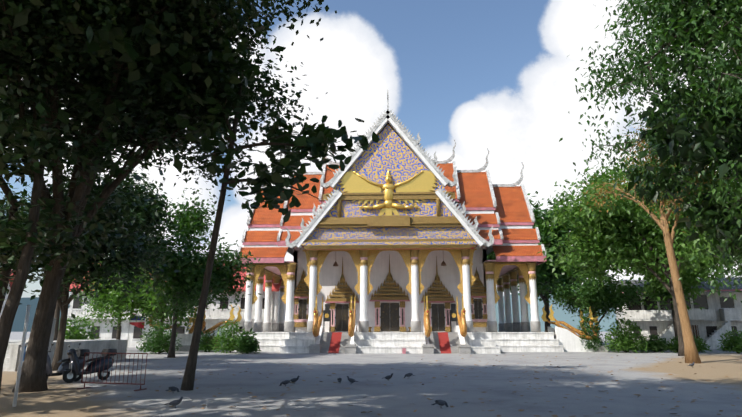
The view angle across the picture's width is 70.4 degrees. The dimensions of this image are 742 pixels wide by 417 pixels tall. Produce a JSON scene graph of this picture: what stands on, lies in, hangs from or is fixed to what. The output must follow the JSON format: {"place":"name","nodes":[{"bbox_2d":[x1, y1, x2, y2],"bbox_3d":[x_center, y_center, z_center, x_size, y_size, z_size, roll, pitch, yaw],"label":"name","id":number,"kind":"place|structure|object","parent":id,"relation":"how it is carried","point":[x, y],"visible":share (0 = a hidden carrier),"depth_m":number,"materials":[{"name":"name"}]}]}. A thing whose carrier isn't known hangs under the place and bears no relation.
{"place":"outdoors","nodes":[
{"label":"outdoors","id":0,"kind":"place"},
{"bbox_2d":[0,284,9,316],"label":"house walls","id":1,"kind":"structure","parent":0,"point":[6,296],"depth_m":62.32,"materials":[{"name":"white paint"}]},
{"bbox_2d":[67,290,279,346],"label":"house walls","id":2,"kind":"structure","parent":0,"point":[217,316],"depth_m":57.25,"materials":[{"name":"white paint"}]},
{"bbox_2d":[70,297,264,338],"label":"house windows","id":3,"kind":"structure","parent":2,"relation":"in","point":[137,333],"depth_m":57.33,"materials":[{"name":"black glass"}]},
{"bbox_2d":[69,264,282,291],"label":"house roof","id":4,"kind":"structure","parent":2,"relation":"on","point":[276,287],"depth_m":58.53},
{"bbox_2d":[11,280,627,331],"bbox_3d":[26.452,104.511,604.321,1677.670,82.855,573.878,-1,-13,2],"label":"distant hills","id":5,"kind":"structure","parent":0,"point":[559,314],"depth_m":819.11,"materials":[{"name":"teal"}]},
{"bbox_2d":[0,331,741,416],"bbox_3d":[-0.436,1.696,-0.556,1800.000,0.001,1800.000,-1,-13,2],"label":"ground","id":6,"kind":"structure","parent":0,"point":[402,396],"depth_m":17.10,"materials":[{"name":"concrete"},{"name":"sand"}]},
{"bbox_2d":[12,305,30,406],"bbox_3d":[-8.546,3.576,12.867,0.074,2.400,0.074,5,-14,-19],"label":"white post","id":7,"kind":"object","parent":6,"relation":"on","point":[21,357],"visible":1,"depth_m":12.83,"materials":[{"name":"white metal"}]},
{"bbox_2d":[3,319,126,370],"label":"wall","id":8,"kind":"structure","parent":6,"relation":"on","point":[11,360],"depth_m":27.80,"materials":[{"name":"concrete"}]},
{"bbox_2d":[46,355,86,377],"bbox_3d":[-10.772,5.450,18.395,1.057,1.072,1.676,-1,-13,2],"label":"scooter","id":9,"kind":"object","parent":6,"relation":"on","point":[63,367],"depth_m":18.29,"materials":[{"name":"grey metal"}]},
{"bbox_2d":[46,373,81,381],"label":"scooter tyres","id":10,"kind":"object","parent":9,"relation":"attached to","point":[78,378],"visible":0.08,"depth_m":18.71,"materials":[{"name":"black rubber"}]},
{"bbox_2d":[47,343,89,375],"bbox_3d":[-10.904,5.301,18.542,1.197,1.122,1.637,-1,-13,2],"label":"scooter seat","id":11,"kind":"object","parent":9,"relation":"attached to","point":[80,353],"visible":0.67,"depth_m":18.90,"materials":[{"name":"black leather"}]},
{"bbox_2d":[58,317,100,339],"bbox_3d":[-22.680,9.579,39.700,4.463,3.208,3.693,-1,-13,2],"label":"shrub","id":12,"kind":"object","parent":6,"relation":"on","point":[75,334],"visible":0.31,"depth_m":39.49,"materials":[{"name":"green plant"}]},
{"bbox_2d":[0,164,171,340],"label":"tree","id":13,"kind":"object","parent":6,"relation":"on","point":[154,214],"depth_m":31.33,"materials":[{"name":"green plant"}]},
{"bbox_2d":[64,349,113,378],"bbox_3d":[-10.083,5.576,18.940,1.157,1.072,1.616,-1,-13,2],"label":"scooter","id":14,"kind":"object","parent":6,"relation":"on","point":[72,356],"depth_m":18.77,"materials":[{"name":"black metal"}]},
{"bbox_2d":[63,369,109,382],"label":"motorcycle wheels","id":15,"kind":"object","parent":14,"relation":"attached to","point":[66,379],"visible":0.54,"depth_m":18.31,"materials":[{"name":"black rubber"}]},
{"bbox_2d":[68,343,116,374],"bbox_3d":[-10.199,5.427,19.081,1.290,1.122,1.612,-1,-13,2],"label":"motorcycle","id":16,"kind":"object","parent":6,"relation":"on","point":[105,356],"visible":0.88,"depth_m":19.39,"materials":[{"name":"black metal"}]},
{"bbox_2d":[0,153,190,370],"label":"tree","id":17,"kind":"object","parent":6,"relation":"on","point":[118,257],"depth_m":24.18,"materials":[{"name":"green plant"}]},
{"bbox_2d":[70,243,150,339],"bbox_3d":[-22.970,7.064,47.175,9.257,11.113,7.551,-1,-13,2],"label":"tree","id":18,"kind":"object","parent":6,"relation":"on","point":[103,299],"depth_m":45.07,"materials":[{"name":"green plant"}]},
{"bbox_2d":[77,352,147,390],"bbox_3d":[-8.011,5.053,16.363,2.305,1.092,0.560,-3,-13,14],"label":"crowd barrier","id":19,"kind":"object","parent":6,"relation":"on","point":[102,382],"visible":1,"depth_m":16.37,"materials":[{"name":"metal"}]},
{"bbox_2d":[136,324,182,353],"bbox_3d":[-16.631,10.207,41.299,3.608,2.431,3.332,-1,-13,2],"label":"shrub","id":20,"kind":"object","parent":6,"relation":"on","point":[154,345],"depth_m":40.93,"materials":[{"name":"green plant"}]},
{"bbox_2d":[107,252,222,340],"bbox_3d":[-18.123,7.715,45.804,8.490,9.230,8.852,-1,-13,2],"label":"tree","id":21,"kind":"object","parent":6,"relation":"on","point":[147,309],"depth_m":44.51,"materials":[{"name":"green plant"}]},
{"bbox_2d":[0,0,336,392],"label":"tree","id":22,"kind":"object","parent":6,"relation":"on","point":[38,30],"depth_m":15.65,"materials":[{"name":"green plant"}]},
{"bbox_2d":[0,67,144,304],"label":"tree leaves","id":23,"kind":"object","parent":22,"relation":"on","point":[12,241],"visible":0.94,"depth_m":13.87,"materials":[{"name":"green plant"}]},
{"bbox_2d":[165,386,178,391],"bbox_3d":[-5.743,5.264,15.262,0.142,0.197,0.472,-8,-15,32],"label":"pigeon","id":24,"kind":"object","parent":6,"relation":"on","point":[172,388],"visible":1,"depth_m":15.22,"materials":[{"name":"grey"}]},
{"bbox_2d":[164,396,183,407],"bbox_3d":[-4.612,4.551,12.344,0.442,0.268,0.142,-1,-13,2],"label":"pigeon","id":25,"kind":"object","parent":6,"relation":"on","point":[175,402],"visible":1,"depth_m":12.30,"materials":[{"name":"grey"}]},
{"bbox_2d":[145,334,207,350],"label":"wall","id":26,"kind":"structure","parent":6,"relation":"on","point":[186,339],"depth_m":46.18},
{"bbox_2d":[149,316,177,329],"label":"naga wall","id":27,"kind":"structure","parent":26,"relation":"attached to","point":[150,324],"depth_m":46.63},
{"bbox_2d":[115,188,262,357],"bbox_3d":[-13.287,4.091,35.960,10.897,11.844,10.088,-1,-13,2],"label":"tree","id":28,"kind":"object","parent":6,"relation":"on","point":[184,279],"depth_m":35.29,"materials":[{"name":"green plant"}]},
{"bbox_2d":[198,330,217,351],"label":"shrub","id":29,"kind":"object","parent":6,"relation":"on","point":[205,339],"depth_m":44.22,"materials":[{"name":"green plant"}]},
{"bbox_2d":[209,320,244,352],"bbox_3d":[-11.491,10.507,43.144,3.137,2.769,2.957,-1,-13,2],"label":"shrub","id":30,"kind":"object","parent":6,"relation":"on","point":[224,346],"depth_m":42.79,"materials":[{"name":"green plant"}]},
{"bbox_2d":[232,327,260,353],"bbox_3d":[-9.681,10.446,41.493,2.358,2.129,2.540,-1,-13,2],"label":"shrub","id":31,"kind":"object","parent":6,"relation":"on","point":[247,344],"visible":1,"depth_m":41.10,"materials":[{"name":"green plant"}]},
{"bbox_2d":[140,0,379,390],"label":"teak tree","id":32,"kind":"object","parent":6,"relation":"on","point":[318,139],"depth_m":17.06,"materials":[{"name":"green plant"}]},
{"bbox_2d":[279,380,291,385],"bbox_3d":[-2.776,5.713,17.198,0.472,0.197,0.142,4,-14,-17],"label":"pigeon","id":33,"kind":"object","parent":6,"relation":"on","point":[285,382],"visible":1,"depth_m":17.15,"materials":[{"name":"grey"}]},
{"bbox_2d":[289,376,299,383],"bbox_3d":[-2.640,5.856,17.974,0.442,0.268,0.142,4,-14,-17],"label":"pigeon","id":34,"kind":"object","parent":6,"relation":"on","point":[294,380],"visible":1,"depth_m":17.93,"materials":[{"name":"grey"}]},
{"bbox_2d":[347,376,357,383],"bbox_3d":[-0.642,5.822,17.828,0.442,0.268,0.142,-5,-14,22],"label":"pigeon","id":35,"kind":"object","parent":6,"relation":"on","point":[351,380],"visible":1,"depth_m":17.80,"materials":[{"name":"grey"}]},
{"bbox_2d":[0,355,740,416],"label":"fallen leaves","id":36,"kind":"object","parent":6,"relation":"on","point":[444,376],"visible":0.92,"depth_m":15.73,"materials":[{"name":"brown plant"}]},
{"bbox_2d":[382,373,392,380],"bbox_3d":[0.610,6.092,18.991,0.442,0.268,0.142,2,-13,-7],"label":"pigeon","id":37,"kind":"object","parent":6,"relation":"on","point":[388,377],"visible":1,"depth_m":18.96,"materials":[{"name":"grey"}]},
{"bbox_2d":[236,123,545,353],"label":"pink temple fascia","id":38,"kind":"structure","parent":6,"relation":"on","point":[539,259],"depth_m":48.97,"materials":[{"name":"paint"}]},
{"bbox_2d":[333,259,445,265],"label":"hanging lamps","id":39,"kind":"object","parent":38,"relation":"attached to","point":[443,263],"visible":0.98,"depth_m":47.60,"materials":[{"name":"brown metal"}]},
{"bbox_2d":[179,321,607,353],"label":"stairs","id":40,"kind":"structure","parent":6,"relation":"on","point":[431,347],"depth_m":44.47,"materials":[{"name":"white stone"}]},
{"bbox_2d":[328,332,450,352],"bbox_3d":[1.522,10.978,43.090,9.740,1.620,2.624,-1,-13,2],"label":"red carpet","id":41,"kind":"object","parent":40,"relation":"on","point":[443,338],"visible":0.81,"depth_m":42.82,"materials":[{"name":"red carpet"}]},
{"bbox_2d":[225,332,563,353],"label":"stairs","id":42,"kind":"structure","parent":6,"relation":"on","point":[410,342],"depth_m":42.44,"materials":[{"name":"white stone"}]},
{"bbox_2d":[207,112,600,351],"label":"temple","id":43,"kind":"structure","parent":6,"relation":"on","point":[570,341],"depth_m":47.27,"materials":[{"name":"white paint"}]},
{"bbox_2d":[188,316,230,333],"bbox_3d":[-14.310,10.528,46.623,3.751,2.225,0.396,-1,-13,2],"label":"naga balustrade","id":44,"kind":"object","parent":43,"relation":"attached to","point":[217,325],"visible":0.44,"depth_m":46.50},
{"bbox_2d":[188,305,234,329],"bbox_3d":[-14.238,9.720,46.807,4.293,2.268,0.325,-1,-13,2],"label":"naga head","id":45,"kind":"object","parent":44,"relation":"attached to","point":[232,317],"visible":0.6,"depth_m":46.75},
{"bbox_2d":[202,317,237,332],"bbox_3d":[-14.210,11.047,48.861,3.751,2.225,0.396,-1,-13,2],"label":"naga balustrade","id":46,"kind":"object","parent":43,"relation":"attached to","point":[204,324],"visible":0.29,"depth_m":48.83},
{"bbox_2d":[203,306,241,321],"bbox_3d":[-14.137,10.238,49.045,4.293,2.268,0.325,-1,-13,2],"label":"naga head","id":47,"kind":"object","parent":46,"relation":"attached to","point":[239,316],"visible":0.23,"depth_m":49.01},
{"bbox_2d":[312,309,322,336],"bbox_3d":[-4.346,9.383,43.644,0.418,2.463,4.279,-1,-13,2],"label":"naga statue","id":48,"kind":"object","parent":43,"relation":"attached to","point":[316,326],"visible":0.92,"depth_m":41.93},
{"bbox_2d":[313,296,322,322],"bbox_3d":[-4.342,8.499,43.936,0.361,2.500,4.870,-1,-13,2],"label":"naga head","id":49,"kind":"object","parent":43,"relation":"attached to","point":[315,309],"visible":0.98,"depth_m":42.25},
{"bbox_2d":[348,309,355,336],"bbox_3d":[-1.508,9.354,43.523,0.418,2.463,4.279,-1,-13,2],"label":"naga statue","id":50,"kind":"object","parent":43,"relation":"attached to","point":[351,325],"visible":0.92,"depth_m":41.72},
{"bbox_2d":[349,296,355,322],"bbox_3d":[-1.505,8.471,43.815,0.361,2.500,4.870,-1,-13,2],"label":"naga head","id":51,"kind":"object","parent":43,"relation":"attached to","point":[350,309],"visible":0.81,"depth_m":42.35},
{"bbox_2d":[323,304,457,331],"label":"statues","id":52,"kind":"object","parent":43,"relation":"on","point":[327,310],"visible":0.73,"depth_m":47.47,"materials":[{"name":"black"}]},
{"bbox_2d":[325,313,455,317],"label":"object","id":53,"kind":"object","parent":52,"relation":"attached to","point":[453,315],"visible":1,"depth_m":47.17,"materials":[{"name":"gold metal"}]},
{"bbox_2d":[237,89,545,255],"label":"roof trim","id":54,"kind":"structure","parent":43,"relation":"on","point":[319,211],"depth_m":47.73,"materials":[{"name":"white paint"}]},
{"bbox_2d":[246,198,536,331],"bbox_3d":[1.953,6.811,54.122,26.690,11.488,18.243,-1,-13,2],"label":"gold temple carving","id":55,"kind":"object","parent":43,"relation":"on","point":[414,253],"visible":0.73,"depth_m":47.39},
{"bbox_2d":[245,192,536,331],"bbox_3d":[1.913,6.281,53.323,26.500,12.060,16.850,-1,-13,2],"label":"temple gold fine","id":56,"kind":"object","parent":55,"relation":"on","point":[386,221],"visible":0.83,"depth_m":46.68,"materials":[{"name":"gold metal"}]},
{"bbox_2d":[325,125,452,216],"bbox_3d":[1.571,-3.482,47.572,11.800,8.796,0.120,-1,-13,2],"label":"gable panel","id":57,"kind":"object","parent":56,"relation":"on","point":[392,152],"visible":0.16,"depth_m":47.45,"materials":[{"name":"multicoloured tile"}]},
{"bbox_2d":[340,169,436,215],"bbox_3d":[1.561,-1.244,46.835,8.972,4.970,0.667,-1,-13,2],"label":"winged figure sculpture","id":58,"kind":"object","parent":57,"relation":"attached to","point":[421,181],"visible":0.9,"depth_m":46.96,"materials":[{"name":"gold metal"}]},
{"bbox_2d":[301,227,477,245],"bbox_3d":[1.582,2.627,46.417,15.500,1.819,1.470,-1,-13,2],"label":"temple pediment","id":59,"kind":"object","parent":56,"relation":"on","point":[392,233],"visible":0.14,"depth_m":46.11,"materials":[{"name":"multicoloured tile"}]},
{"bbox_2d":[305,247,473,249],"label":"beam","id":60,"kind":"structure","parent":56,"relation":"on","point":[388,249],"depth_m":45.87,"materials":[{"name":"red"}]},
{"bbox_2d":[252,249,529,303],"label":"arch trim","id":61,"kind":"structure","parent":55,"relation":"on","point":[404,254],"depth_m":46.35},
{"bbox_2d":[240,163,542,257],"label":"temple roof tiles","id":62,"kind":"object","parent":43,"relation":"on","point":[474,188],"visible":0.19,"depth_m":52.29,"materials":[{"name":"orange tile"}]},
{"bbox_2d":[424,296,429,314],"bbox_3d":[4.550,8.411,43.556,0.361,2.500,4.870,-1,-13,2],"label":"naga head","id":63,"kind":"object","parent":43,"relation":"attached to","point":[427,309],"visible":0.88,"depth_m":41.91},
{"bbox_2d":[424,309,430,336],"bbox_3d":[4.546,9.294,43.264,0.418,2.463,4.279,-1,-13,2],"label":"naga statue","id":64,"kind":"object","parent":43,"relation":"attached to","point":[427,325],"visible":0.94,"depth_m":41.39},
{"bbox_2d":[456,296,465,323],"bbox_3d":[7.387,8.383,43.435,0.361,2.500,4.870,-1,-13,2],"label":"naga head","id":65,"kind":"object","parent":43,"relation":"attached to","point":[463,308],"visible":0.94,"depth_m":41.76},
{"bbox_2d":[457,308,466,336],"bbox_3d":[7.383,9.266,43.143,0.418,2.463,4.279,-1,-13,2],"label":"naga statue","id":66,"kind":"object","parent":43,"relation":"attached to","point":[462,325],"visible":0.9,"depth_m":41.44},
{"bbox_2d":[545,317,587,336],"bbox_3d":[17.687,10.731,47.497,3.751,2.225,0.396,-1,-13,2],"label":"naga balustrade","id":67,"kind":"object","parent":43,"relation":"attached to","point":[556,324],"visible":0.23,"depth_m":47.43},
{"bbox_2d":[553,316,597,339],"bbox_3d":[17.587,10.212,45.258,3.751,2.225,0.396,-1,-13,2],"label":"naga balustrade","id":68,"kind":"object","parent":43,"relation":"attached to","point":[573,329],"visible":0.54,"depth_m":45.10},
{"bbox_2d":[431,400,447,407],"bbox_3d":[1.634,4.586,12.339,0.472,0.197,0.142,7,-15,-27],"label":"pigeon","id":69,"kind":"object","parent":6,"relation":"on","point":[441,403],"visible":1,"depth_m":12.30,"materials":[{"name":"grey"}]},
{"bbox_2d":[487,191,624,331],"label":"tree","id":70,"kind":"object","parent":6,"relation":"on","point":[545,274],"depth_m":65.04,"materials":[{"name":"green plant"}]},
{"bbox_2d":[577,310,603,351],"bbox_3d":[18.864,10.576,45.293,2.444,3.677,2.440,-1,-13,2],"label":"shrub","id":71,"kind":"object","parent":6,"relation":"on","point":[587,329],"depth_m":44.91,"materials":[{"name":"green plant"}]},
{"bbox_2d":[539,271,649,338],"bbox_3d":[20.547,9.169,48.354,10.040,7.544,9.113,-1,-13,2],"label":"tree","id":72,"kind":"object","parent":6,"relation":"on","point":[597,304],"depth_m":46.94,"materials":[{"name":"green plant"}]},
{"bbox_2d":[603,317,649,352],"bbox_3d":[21.047,10.588,43.678,3.558,3.023,3.371,-1,-13,2],"label":"shrub","id":73,"kind":"object","parent":6,"relation":"on","point":[627,340],"depth_m":43.23,"materials":[{"name":"green plant"}]},
{"bbox_2d":[535,162,740,355],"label":"tree","id":74,"kind":"object","parent":6,"relation":"on","point":[598,251],"depth_m":40.08,"materials":[{"name":"green plant"}]},
{"bbox_2d":[558,156,741,338],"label":"tree","id":75,"kind":"object","parent":6,"relation":"on","point":[659,290],"depth_m":48.72,"materials":[{"name":"green plant"}]},
{"bbox_2d":[577,125,725,362],"bbox_3d":[18.006,1.602,30.447,9.750,14.242,9.359,-1,-13,2],"label":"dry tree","id":76,"kind":"object","parent":6,"relation":"on","point":[691,354],"depth_m":30.54,"materials":[{"name":"brown wood"}]},
{"bbox_2d":[637,334,673,352],"bbox_3d":[23.536,11.286,43.943,3.117,1.681,2.447,-1,-13,2],"label":"shrub","id":77,"kind":"object","parent":6,"relation":"on","point":[661,345],"depth_m":43.46,"materials":[{"name":"green plant"}]},
{"bbox_2d":[615,290,741,348],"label":"building walls","id":78,"kind":"structure","parent":6,"relation":"on","point":[723,320],"depth_m":53.85,"materials":[{"name":"white paint"}]},
{"bbox_2d":[610,277,741,293],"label":"building roof","id":79,"kind":"structure","parent":78,"relation":"on","point":[705,287],"depth_m":55.93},
{"bbox_2d":[622,289,741,292],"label":"roof edge","id":80,"kind":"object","parent":78,"relation":"attached to","point":[716,290],"depth_m":52.63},
{"bbox_2d":[628,295,737,338],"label":"windows","id":81,"kind":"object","parent":78,"relation":"in","point":[727,303],"visible":0.38,"depth_m":54.72,"materials":[{"name":"black glass"}]},
{"bbox_2d":[691,325,699,342],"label":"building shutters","id":82,"kind":"object","parent":78,"relation":"attached to","point":[695,331],"visible":0.43,"depth_m":54.10,"materials":[{"name":"grey"}]},
{"bbox_2d":[667,335,711,352],"bbox_3d":[26.109,11.154,43.273,3.703,1.616,2.566,-1,-13,2],"label":"shrub","id":83,"kind":"object","parent":6,"relation":"on","point":[674,345],"visible":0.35,"depth_m":42.94,"materials":[{"name":"green plant"}]},
{"bbox_2d":[716,328,741,353],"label":"shrub","id":84,"kind":"object","parent":6,"relation":"on","point":[729,345],"depth_m":41.59,"materials":[{"name":"green plant"}]},
{"bbox_2d":[0,0,741,297],"label":"sky","id":85,"kind":"structure","parent":0,"point":[498,76],"materials":[{"name":"blue"}]},
{"bbox_2d":[293,245,486,331],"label":"temple wall","id":86,"kind":"structure","parent":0,"point":[330,274],"depth_m":49.61,"materials":[{"name":"white paint"}]},
{"bbox_2d":[295,299,485,330],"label":"doors","id":87,"kind":"structure","parent":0,"point":[389,316],"depth_m":48.71,"materials":[{"name":"brown wood"}]},
{"bbox_2d":[298,301,482,328],"bbox_3d":[1.753,9.858,48.756,17.160,2.568,0.030,-1,-13,2],"label":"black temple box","id":88,"kind":"object","parent":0,"point":[399,316],"visible":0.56,"depth_m":48.71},
{"bbox_2d":[246,257,535,326],"bbox_3d":[1.959,8.401,53.909,26.400,7.294,17.650,-1,-13,2],"label":"pink temple light","id":89,"kind":"object","parent":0,"point":[504,269],"visible":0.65,"depth_m":48.68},
{"bbox_2d":[541,305,588,326],"bbox_3d":[17.615,9.924,47.687,4.293,2.268,0.325,-1,-13,2],"label":"naga head","id":90,"kind":"object","parent":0,"point":[544,315],"visible":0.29,"depth_m":47.72},
{"bbox_2d":[548,305,598,330],"bbox_3d":[17.514,9.405,45.449,4.293,2.268,0.325,-1,-13,2],"label":"naga head","id":91,"kind":"object","parent":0,"point":[550,316],"visible":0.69,"depth_m":45.45},
{"bbox_2d":[559,0,741,309],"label":"tree","id":92,"kind":"object","parent":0,"point":[730,87],"depth_m":21.34,"materials":[{"name":"green plant"}]},
{"bbox_3d":[-20.997,10.690,45.551,0.052,3.300,0.060,-1,-13,2],"label":"flag pole","id":93,"kind":"object","parent":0,"visible":0},
{"bbox_2d":[130,313,144,328],"bbox_3d":[-20.358,9.758,45.738,1.280,1.400,0.234,-1,-13,2],"label":"flag","id":94,"kind":"object","parent":93,"relation":"attached to","point":[139,322],"visible":0.82,"depth_m":45.72,"materials":[{"name":"red fabric"}]}
]}

